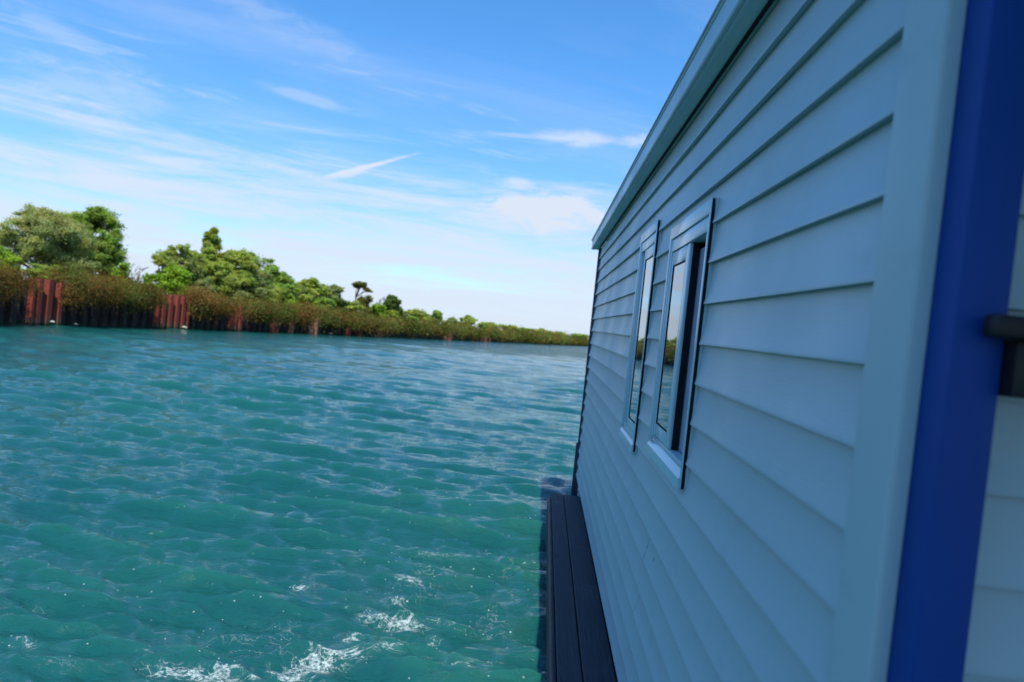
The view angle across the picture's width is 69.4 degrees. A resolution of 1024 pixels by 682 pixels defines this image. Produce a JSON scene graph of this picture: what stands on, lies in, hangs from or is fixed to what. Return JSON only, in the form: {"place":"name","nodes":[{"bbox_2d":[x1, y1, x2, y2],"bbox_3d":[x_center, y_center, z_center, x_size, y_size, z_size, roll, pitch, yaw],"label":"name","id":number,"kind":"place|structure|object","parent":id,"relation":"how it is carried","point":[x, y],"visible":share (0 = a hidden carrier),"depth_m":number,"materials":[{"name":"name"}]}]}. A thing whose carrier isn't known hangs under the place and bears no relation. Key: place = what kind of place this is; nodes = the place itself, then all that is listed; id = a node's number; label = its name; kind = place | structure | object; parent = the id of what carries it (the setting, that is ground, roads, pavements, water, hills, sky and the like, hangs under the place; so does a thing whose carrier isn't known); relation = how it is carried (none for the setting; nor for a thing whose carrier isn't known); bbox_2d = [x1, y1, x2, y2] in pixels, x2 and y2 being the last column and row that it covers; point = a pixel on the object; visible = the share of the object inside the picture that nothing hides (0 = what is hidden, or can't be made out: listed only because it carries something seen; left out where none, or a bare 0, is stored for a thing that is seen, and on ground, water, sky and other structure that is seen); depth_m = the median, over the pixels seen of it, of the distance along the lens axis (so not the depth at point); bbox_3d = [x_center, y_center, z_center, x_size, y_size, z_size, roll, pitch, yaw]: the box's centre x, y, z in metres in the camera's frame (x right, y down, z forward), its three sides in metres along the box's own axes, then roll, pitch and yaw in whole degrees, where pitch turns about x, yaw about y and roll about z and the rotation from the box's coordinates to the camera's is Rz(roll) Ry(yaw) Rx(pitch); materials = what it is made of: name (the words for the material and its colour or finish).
{"place":"outdoors","nodes":[
{"label":"outdoors","id":0,"kind":"place"},
{"bbox_2d":[0,324,587,681],"bbox_3d":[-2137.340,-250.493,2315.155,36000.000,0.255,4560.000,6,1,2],"label":"water","id":1,"kind":"structure","parent":0,"point":[187,505],"depth_m":7.17,"materials":[{"name":"teal liquid"}]},
{"bbox_2d":[25,279,36,324],"bbox_3d":[-21.168,-1.438,32.436,0.316,2.672,0.252,6,1,2],"label":"sheet pile","id":2,"kind":"object","parent":1,"relation":"in","point":[29,314],"visible":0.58,"depth_m":32.36,"materials":[{"name":"brown metal"}]},
{"bbox_2d":[33,278,43,324],"bbox_3d":[-21.163,-1.450,32.861,0.321,2.688,0.431,6,1,2],"label":"sheet pile","id":3,"kind":"object","parent":1,"relation":"in","point":[37,311],"visible":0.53,"depth_m":32.76,"materials":[{"name":"brown metal"}]},
{"bbox_2d":[40,280,54,325],"bbox_3d":[-21.155,-1.457,33.578,0.323,2.686,0.528,6,1,2],"label":"sheet pile","id":4,"kind":"object","parent":1,"relation":"in","point":[46,313],"visible":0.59,"depth_m":33.41,"materials":[{"name":"brown metal"}]},
{"bbox_2d":[52,283,64,324],"bbox_3d":[-21.138,-1.421,34.364,0.312,2.602,0.394,6,1,2],"label":"sheet pile","id":5,"kind":"object","parent":1,"relation":"in","point":[57,310],"visible":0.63,"depth_m":34.23,"materials":[{"name":"brown metal"}]},
{"bbox_2d":[153,295,160,327],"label":"sheet pile","id":6,"kind":"object","parent":1,"relation":"in","point":[156,318],"visible":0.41,"depth_m":42.26,"materials":[{"name":"brown metal"}]},
{"bbox_2d":[158,293,167,328],"bbox_3d":[-20.319,-1.454,42.879,0.310,2.645,0.475,6,1,7],"label":"sheet pile","id":7,"kind":"object","parent":1,"relation":"in","point":[162,317],"visible":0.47,"depth_m":42.73,"materials":[{"name":"brown metal"}]},
{"bbox_2d":[164,294,174,328],"bbox_3d":[-20.235,-1.448,43.552,0.310,2.636,0.540,6,1,7],"label":"sheet pile","id":8,"kind":"object","parent":1,"relation":"in","point":[169,315],"visible":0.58,"depth_m":43.38,"materials":[{"name":"brown metal"}]},
{"bbox_2d":[172,295,180,328],"bbox_3d":[-20.149,-1.448,44.238,0.310,2.637,0.461,6,1,7],"label":"sheet pile","id":9,"kind":"object","parent":1,"relation":"in","point":[176,311],"visible":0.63,"depth_m":44.07,"materials":[{"name":"brown metal"}]},
{"bbox_2d":[178,296,186,328],"bbox_3d":[-20.066,-1.436,44.850,0.310,2.617,0.437,6,1,9],"label":"sheet pile","id":10,"kind":"object","parent":1,"relation":"in","point":[182,315],"visible":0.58,"depth_m":44.69,"materials":[{"name":"brown metal"}]},
{"bbox_2d":[184,298,189,328],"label":"sheet pile","id":11,"kind":"object","parent":1,"relation":"in","point":[186,323],"visible":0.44,"depth_m":45.23,"materials":[{"name":"brown metal"}]},
{"bbox_2d":[228,309,234,330],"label":"sheet pile","id":12,"kind":"object","parent":1,"relation":"in","point":[230,325],"visible":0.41,"depth_m":50.19,"materials":[{"name":"brown metal"}]},
{"bbox_2d":[233,310,237,330],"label":"sheet pile","id":13,"kind":"object","parent":1,"relation":"in","point":[234,325],"visible":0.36,"depth_m":50.66,"materials":[{"name":"brown metal"}]},
{"bbox_2d":[236,307,243,330],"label":"sheet pile","id":14,"kind":"object","parent":1,"relation":"in","point":[239,324],"visible":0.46,"depth_m":51.20,"materials":[{"name":"brown metal"}]},
{"bbox_2d":[270,317,275,332],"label":"sheet pile","id":15,"kind":"object","parent":1,"relation":"in","point":[272,329],"visible":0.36,"depth_m":55.81,"materials":[{"name":"brown metal"}]},
{"bbox_2d":[275,316,279,332],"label":"sheet pile","id":16,"kind":"object","parent":1,"relation":"in","point":[277,328],"visible":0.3,"depth_m":56.49,"materials":[{"name":"brown metal"}]},
{"bbox_2d":[288,319,294,333],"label":"sheet pile","id":17,"kind":"object","parent":1,"relation":"in","point":[291,329],"visible":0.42,"depth_m":58.69,"materials":[{"name":"brown metal"}]},
{"bbox_2d":[309,317,314,333],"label":"sheet pile","id":18,"kind":"object","parent":1,"relation":"in","point":[311,330],"visible":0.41,"depth_m":62.18,"materials":[{"name":"brown metal"}]},
{"bbox_2d":[314,318,318,333],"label":"sheet pile","id":19,"kind":"object","parent":1,"relation":"in","point":[316,329],"visible":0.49,"depth_m":62.91,"materials":[{"name":"brown metal"}]},
{"bbox_2d":[346,326,350,335],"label":"sheet pile","id":20,"kind":"object","parent":1,"relation":"in","point":[348,333],"visible":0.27,"depth_m":69.44,"materials":[{"name":"brown metal"}]},
{"bbox_2d":[546,0,1023,681],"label":"houseboat","id":21,"kind":"object","parent":1,"relation":"on","point":[800,450],"visible":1,"depth_m":1.37,"materials":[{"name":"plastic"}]},
{"bbox_2d":[619,219,661,453],"bbox_3d":[0.670,-0.020,3.795,0.062,1.124,0.607,6,1,2],"label":"window","id":22,"kind":"structure","parent":21,"relation":"in","point":[636,372],"depth_m":3.75,"materials":[{"name":"plastic"}]},
{"bbox_2d":[646,197,719,491],"bbox_3d":[0.618,0.010,2.682,0.062,0.935,0.757,6,1,2],"label":"window","id":23,"kind":"structure","parent":21,"relation":"in","point":[670,454],"depth_m":2.64,"materials":[{"name":"plastic"}]},
{"bbox_2d":[0,0,718,337],"label":"sky","id":24,"kind":"structure","parent":0,"point":[458,159],"materials":[{"name":"blue"}]},
{"bbox_3d":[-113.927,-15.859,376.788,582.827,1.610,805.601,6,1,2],"label":"bank","id":25,"kind":"structure","parent":0,"visible":0},
{"bbox_2d":[0,245,25,274],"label":"shrub","id":26,"kind":"object","parent":25,"relation":"on","point":[7,258],"visible":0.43,"depth_m":34.01,"materials":[{"name":"green plant"}]},
{"bbox_2d":[0,245,56,319],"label":"bramble bush","id":27,"kind":"object","parent":25,"relation":"on","point":[11,278],"visible":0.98,"depth_m":30.53,"materials":[{"name":"green plant"}]},
{"bbox_2d":[23,262,64,282],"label":"shrub","id":28,"kind":"object","parent":25,"relation":"on","point":[38,270],"visible":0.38,"depth_m":35.93,"materials":[{"name":"green plant"}]},
{"bbox_2d":[0,202,100,279],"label":"willow tree","id":29,"kind":"object","parent":25,"relation":"on","point":[63,233],"visible":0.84,"depth_m":37.55,"materials":[{"name":"green plant"}]},
{"bbox_2d":[35,252,133,320],"bbox_3d":[-20.707,-2.614,36.046,4.262,3.417,5.059,6,1,2],"label":"bramble bush","id":30,"kind":"object","parent":25,"relation":"on","point":[89,287],"visible":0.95,"depth_m":35.17,"materials":[{"name":"green plant"}]},
{"bbox_2d":[60,204,129,275],"bbox_3d":[-25.225,-5.565,44.977,4.495,5.570,4.712,6,1,2],"label":"broadleaf tree","id":31,"kind":"object","parent":25,"relation":"on","point":[101,220],"visible":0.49,"depth_m":44.33,"materials":[{"name":"green plant"}]},
{"bbox_2d":[92,247,129,279],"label":"broadleaf tree","id":32,"kind":"object","parent":25,"relation":"on","point":[111,265],"visible":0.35,"depth_m":43.69,"materials":[{"name":"green plant"}]},
{"bbox_2d":[107,261,132,284],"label":"shrub","id":33,"kind":"object","parent":25,"relation":"on","point":[124,266],"visible":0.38,"depth_m":42.24,"materials":[{"name":"green plant"}]},
{"bbox_2d":[82,268,176,322],"bbox_3d":[-20.518,-2.401,39.331,4.061,2.862,5.885,6,1,2],"label":"bramble bush","id":34,"kind":"object","parent":25,"relation":"on","point":[150,296],"visible":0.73,"depth_m":39.63,"materials":[{"name":"green plant"}]},
{"bbox_2d":[131,263,146,282],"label":"bare shrub","id":35,"kind":"object","parent":25,"relation":"on","point":[138,273],"visible":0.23,"depth_m":45.14,"materials":[{"name":"grey plant"}]},
{"bbox_2d":[142,273,162,287],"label":"shrub","id":36,"kind":"object","parent":25,"relation":"on","point":[154,277],"visible":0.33,"depth_m":44.23,"materials":[{"name":"green plant"}]},
{"bbox_2d":[150,243,198,292],"bbox_3d":[-23.405,-4.746,50.684,3.062,4.178,3.845,5,1,-44],"label":"slender tree","id":37,"kind":"object","parent":25,"relation":"on","point":[159,260],"visible":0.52,"depth_m":49.90,"materials":[{"name":"green plant"}]},
{"bbox_2d":[158,264,195,295],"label":"shrub","id":38,"kind":"object","parent":25,"relation":"on","point":[177,275],"visible":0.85,"depth_m":46.66,"materials":[{"name":"green plant"}]},
{"bbox_2d":[153,253,203,289],"bbox_3d":[-22.809,-4.324,50.796,3.245,3.486,3.434,6,1,-38],"label":"broadleaf tree","id":39,"kind":"object","parent":25,"relation":"on","point":[193,269],"visible":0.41,"depth_m":50.40,"materials":[{"name":"green plant"}]},
{"bbox_2d":[185,249,210,287],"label":"broadleaf tree","id":40,"kind":"object","parent":25,"relation":"on","point":[205,265],"visible":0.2,"depth_m":53.34,"materials":[{"name":"green plant"}]},
{"bbox_2d":[171,283,233,325],"bbox_3d":[-19.690,-2.345,46.372,4.260,2.726,4.312,6,1,2],"label":"bramble bush","id":41,"kind":"object","parent":25,"relation":"on","point":[201,300],"visible":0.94,"depth_m":45.88,"materials":[{"name":"green plant"}]},
{"bbox_2d":[191,276,217,294],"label":"shrub","id":42,"kind":"object","parent":25,"relation":"on","point":[207,280],"visible":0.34,"depth_m":50.41,"materials":[{"name":"green plant"}]},
{"bbox_2d":[199,226,237,296],"bbox_3d":[-22.914,-5.754,57.217,4.730,6.316,5.576,6,1,-29],"label":"poplar tree","id":43,"kind":"object","parent":25,"relation":"on","point":[211,248],"visible":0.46,"depth_m":56.77,"materials":[{"name":"green plant"}]},
{"bbox_2d":[195,282,244,324],"bbox_3d":[-19.346,-2.350,48.541,3.778,2.800,3.611,6,1,2],"label":"bramble bush","id":44,"kind":"object","parent":25,"relation":"on","point":[234,305],"visible":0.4,"depth_m":48.58,"materials":[{"name":"brown plant"}]},
{"bbox_2d":[202,260,251,296],"bbox_3d":[-21.472,-4.186,54.845,4.379,3.670,3.900,6,1,2],"label":"broadleaf tree","id":45,"kind":"object","parent":25,"relation":"on","point":[223,277],"visible":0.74,"depth_m":54.10,"materials":[{"name":"green plant"}]},
{"bbox_2d":[210,247,260,287],"bbox_3d":[-22.062,-4.919,58.378,5.308,5.105,5.050,6,1,2],"label":"broadleaf tree","id":46,"kind":"object","parent":25,"relation":"on","point":[242,258],"visible":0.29,"depth_m":57.30,"materials":[{"name":"green plant"}]},
{"bbox_2d":[226,290,254,305],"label":"shrub","id":47,"kind":"object","parent":25,"relation":"on","point":[237,293],"visible":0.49,"depth_m":53.91,"materials":[{"name":"green plant"}]},
{"bbox_2d":[239,267,274,301],"bbox_3d":[-20.736,-4.048,58.684,4.237,3.654,3.732,6,1,-20],"label":"broadleaf tree","id":48,"kind":"object","parent":25,"relation":"on","point":[261,278],"visible":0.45,"depth_m":58.26,"materials":[{"name":"green plant"}]},
{"bbox_2d":[239,249,274,270],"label":"slender tree","id":49,"kind":"object","parent":25,"relation":"on","point":[264,260],"visible":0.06,"depth_m":64.89,"materials":[{"name":"green plant"}]},
{"bbox_2d":[229,287,289,328],"bbox_3d":[-18.588,-2.319,53.131,4.357,2.894,5.868,6,1,2],"label":"bramble bush","id":50,"kind":"object","parent":25,"relation":"on","point":[259,310],"visible":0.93,"depth_m":52.81,"materials":[{"name":"green plant"}]},
{"bbox_2d":[260,282,287,303],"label":"broadleaf tree","id":51,"kind":"object","parent":25,"relation":"on","point":[273,292],"visible":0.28,"depth_m":59.11,"materials":[{"name":"green plant"}]},
{"bbox_2d":[258,264,296,301],"bbox_3d":[-20.844,-4.497,64.254,4.216,4.567,3.834,6,1,-27],"label":"broadleaf tree","id":52,"kind":"object","parent":25,"relation":"on","point":[281,277],"visible":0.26,"depth_m":63.57,"materials":[{"name":"green plant"}]},
{"bbox_2d":[268,296,306,328],"bbox_3d":[-17.764,-2.189,57.085,3.992,2.611,3.652,6,1,22],"label":"bramble bush","id":53,"kind":"object","parent":25,"relation":"on","point":[293,312],"visible":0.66,"depth_m":56.69,"materials":[{"name":"green plant"}]},
{"bbox_2d":[274,282,300,302],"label":"broadleaf tree","id":54,"kind":"object","parent":25,"relation":"on","point":[291,292],"visible":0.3,"depth_m":62.66,"materials":[{"name":"green plant"}]},
{"bbox_2d":[0,281,583,345],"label":"quay wall","id":55,"kind":"structure","parent":25,"relation":"on","point":[9,314],"depth_m":40.42,"materials":[{"name":"brown metal"}]},
{"bbox_2d":[293,282,304,302],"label":"broadleaf tree","id":56,"kind":"object","parent":25,"relation":"on","point":[299,287],"visible":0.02,"depth_m":65.88,"materials":[{"name":"green plant"}]},
{"bbox_2d":[294,283,312,296],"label":"broadleaf tree","id":57,"kind":"object","parent":25,"relation":"on","point":[302,287],"visible":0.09,"depth_m":68.61,"materials":[{"name":"green plant"}]},
{"bbox_2d":[282,296,325,331],"bbox_3d":[-17.250,-2.205,59.944,4.188,2.798,4.430,6,1,2],"label":"bramble bush","id":58,"kind":"object","parent":25,"relation":"on","point":[308,315],"visible":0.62,"depth_m":59.67,"materials":[{"name":"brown plant"}]},
{"bbox_2d":[297,294,313,309],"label":"shrub","id":59,"kind":"object","parent":25,"relation":"on","point":[307,297],"visible":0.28,"depth_m":64.79,"materials":[{"name":"green plant"}]},
{"bbox_2d":[297,277,330,304],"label":"broadleaf tree","id":60,"kind":"object","parent":25,"relation":"on","point":[314,286],"visible":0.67,"depth_m":70.12,"materials":[{"name":"green plant"}]},
{"bbox_2d":[313,296,335,310],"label":"shrub","id":61,"kind":"object","parent":25,"relation":"on","point":[326,301],"visible":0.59,"depth_m":68.72,"materials":[{"name":"green plant"}]},
{"bbox_2d":[322,284,344,305],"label":"broadleaf tree","id":62,"kind":"object","parent":25,"relation":"on","point":[335,290],"visible":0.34,"depth_m":74.45,"materials":[{"name":"green plant"}]},
{"bbox_2d":[305,302,364,332],"bbox_3d":[-16.083,-2.050,65.981,4.282,2.648,8.282,6,1,9],"label":"bramble bush","id":63,"kind":"object","parent":25,"relation":"on","point":[332,317],"visible":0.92,"depth_m":64.93,"materials":[{"name":"green plant"}]},
{"bbox_2d":[329,297,350,313],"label":"shrub","id":64,"kind":"object","parent":25,"relation":"on","point":[341,302],"visible":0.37,"depth_m":71.71,"materials":[{"name":"green plant"}]},
{"bbox_2d":[346,299,364,313],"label":"shrub","id":65,"kind":"object","parent":25,"relation":"on","point":[353,306],"visible":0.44,"depth_m":74.54,"materials":[{"name":"green plant"}]},
{"bbox_2d":[341,309,372,333],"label":"bramble bush","id":66,"kind":"object","parent":25,"relation":"on","point":[361,326],"visible":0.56,"depth_m":70.05,"materials":[{"name":"green plant"}]},
{"bbox_2d":[351,281,371,300],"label":"umbrella tree","id":67,"kind":"object","parent":25,"relation":"on","point":[357,285],"visible":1,"depth_m":82.90,"materials":[{"name":"green plant"}]},
{"bbox_2d":[357,295,373,315],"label":"shrub","id":68,"kind":"object","parent":25,"relation":"on","point":[364,302],"visible":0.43,"depth_m":80.78,"materials":[{"name":"green plant"}]},
{"bbox_2d":[354,309,391,335],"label":"bramble bush","id":69,"kind":"object","parent":25,"relation":"on","point":[378,325],"visible":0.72,"depth_m":73.70,"materials":[{"name":"green plant"}]},
{"bbox_2d":[369,302,386,317],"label":"shrub","id":70,"kind":"object","parent":25,"relation":"on","point":[378,308],"visible":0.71,"depth_m":80.59,"materials":[{"name":"green plant"}]},
{"bbox_2d":[382,294,402,314],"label":"dark tree","id":71,"kind":"object","parent":25,"relation":"on","point":[392,302],"visible":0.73,"depth_m":90.02,"materials":[{"name":"green plant"}]},
{"bbox_2d":[385,310,399,320],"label":"shrub","id":72,"kind":"object","parent":25,"relation":"on","point":[394,312],"visible":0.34,"depth_m":87.05,"materials":[{"name":"green plant"}]},
{"bbox_2d":[377,311,425,337],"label":"bramble bush","id":73,"kind":"object","parent":25,"relation":"on","point":[403,324],"visible":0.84,"depth_m":81.58,"materials":[{"name":"green plant"}]},
{"bbox_2d":[399,310,409,320],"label":"shrub","id":74,"kind":"object","parent":25,"relation":"on","point":[404,312],"visible":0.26,"depth_m":91.36,"materials":[{"name":"green plant"}]},
{"bbox_2d":[407,315,418,321],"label":"shrub","id":75,"kind":"object","parent":25,"relation":"on","point":[415,318],"visible":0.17,"depth_m":91.83,"materials":[{"name":"green plant"}]},
{"bbox_2d":[406,308,431,322],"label":"broadleaf tree","id":76,"kind":"object","parent":25,"relation":"on","point":[419,313],"visible":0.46,"depth_m":99.94,"materials":[{"name":"green plant"}]},
{"bbox_2d":[406,316,455,338],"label":"bramble bush","id":77,"kind":"object","parent":25,"relation":"on","point":[432,327],"visible":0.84,"depth_m":92.67,"materials":[{"name":"green plant"}]},
{"bbox_2d":[430,310,442,322],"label":"dark tree","id":78,"kind":"object","parent":25,"relation":"on","point":[437,315],"visible":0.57,"depth_m":110.80,"materials":[{"name":"green plant"}]},
{"bbox_2d":[441,316,457,325],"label":"shrub","id":79,"kind":"object","parent":25,"relation":"on","point":[452,319],"visible":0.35,"depth_m":114.79,"materials":[{"name":"green plant"}]},
{"bbox_2d":[455,321,470,327],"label":"shrub","id":80,"kind":"object","parent":25,"relation":"on","point":[461,322],"visible":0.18,"depth_m":114.99,"materials":[{"name":"green plant"}]},
{"bbox_2d":[446,320,490,340],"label":"bramble bush","id":81,"kind":"object","parent":25,"relation":"on","point":[471,331],"visible":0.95,"depth_m":108.13,"materials":[{"name":"green plant"}]},
{"bbox_2d":[459,315,477,325],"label":"shrub","id":82,"kind":"object","parent":25,"relation":"on","point":[469,319],"visible":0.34,"depth_m":124.20,"materials":[{"name":"green plant"}]},
{"bbox_2d":[475,321,497,329],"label":"shrub","id":83,"kind":"object","parent":25,"relation":"on","point":[487,324],"visible":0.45,"depth_m":137.89,"materials":[{"name":"green plant"}]},
{"bbox_2d":[498,324,520,331],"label":"shrub","id":84,"kind":"object","parent":25,"relation":"on","point":[516,327],"visible":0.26,"depth_m":154.82,"materials":[{"name":"green plant"}]},
{"bbox_2d":[484,324,544,343],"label":"bramble bush","id":85,"kind":"object","parent":25,"relation":"on","point":[506,334],"visible":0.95,"depth_m":135.91,"materials":[{"name":"green plant"}]},
{"bbox_2d":[520,327,532,331],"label":"shrub","id":86,"kind":"object","parent":25,"relation":"on","point":[528,329],"visible":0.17,"depth_m":172.03,"materials":[{"name":"green plant"}]},
{"bbox_2d":[532,328,552,332],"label":"shrub","id":87,"kind":"object","parent":25,"relation":"on","point":[543,329],"visible":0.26,"depth_m":190.16,"materials":[{"name":"green plant"}]},
{"bbox_2d":[525,329,588,345],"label":"bramble bush","id":88,"kind":"object","parent":25,"relation":"on","point":[550,337],"visible":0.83,"depth_m":189.41,"materials":[{"name":"green plant"}]},
{"bbox_2d":[570,333,588,337],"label":"shrub","id":89,"kind":"object","parent":25,"relation":"on","point":[580,335],"visible":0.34,"depth_m":262.22,"materials":[{"name":"green plant"}]}
]}

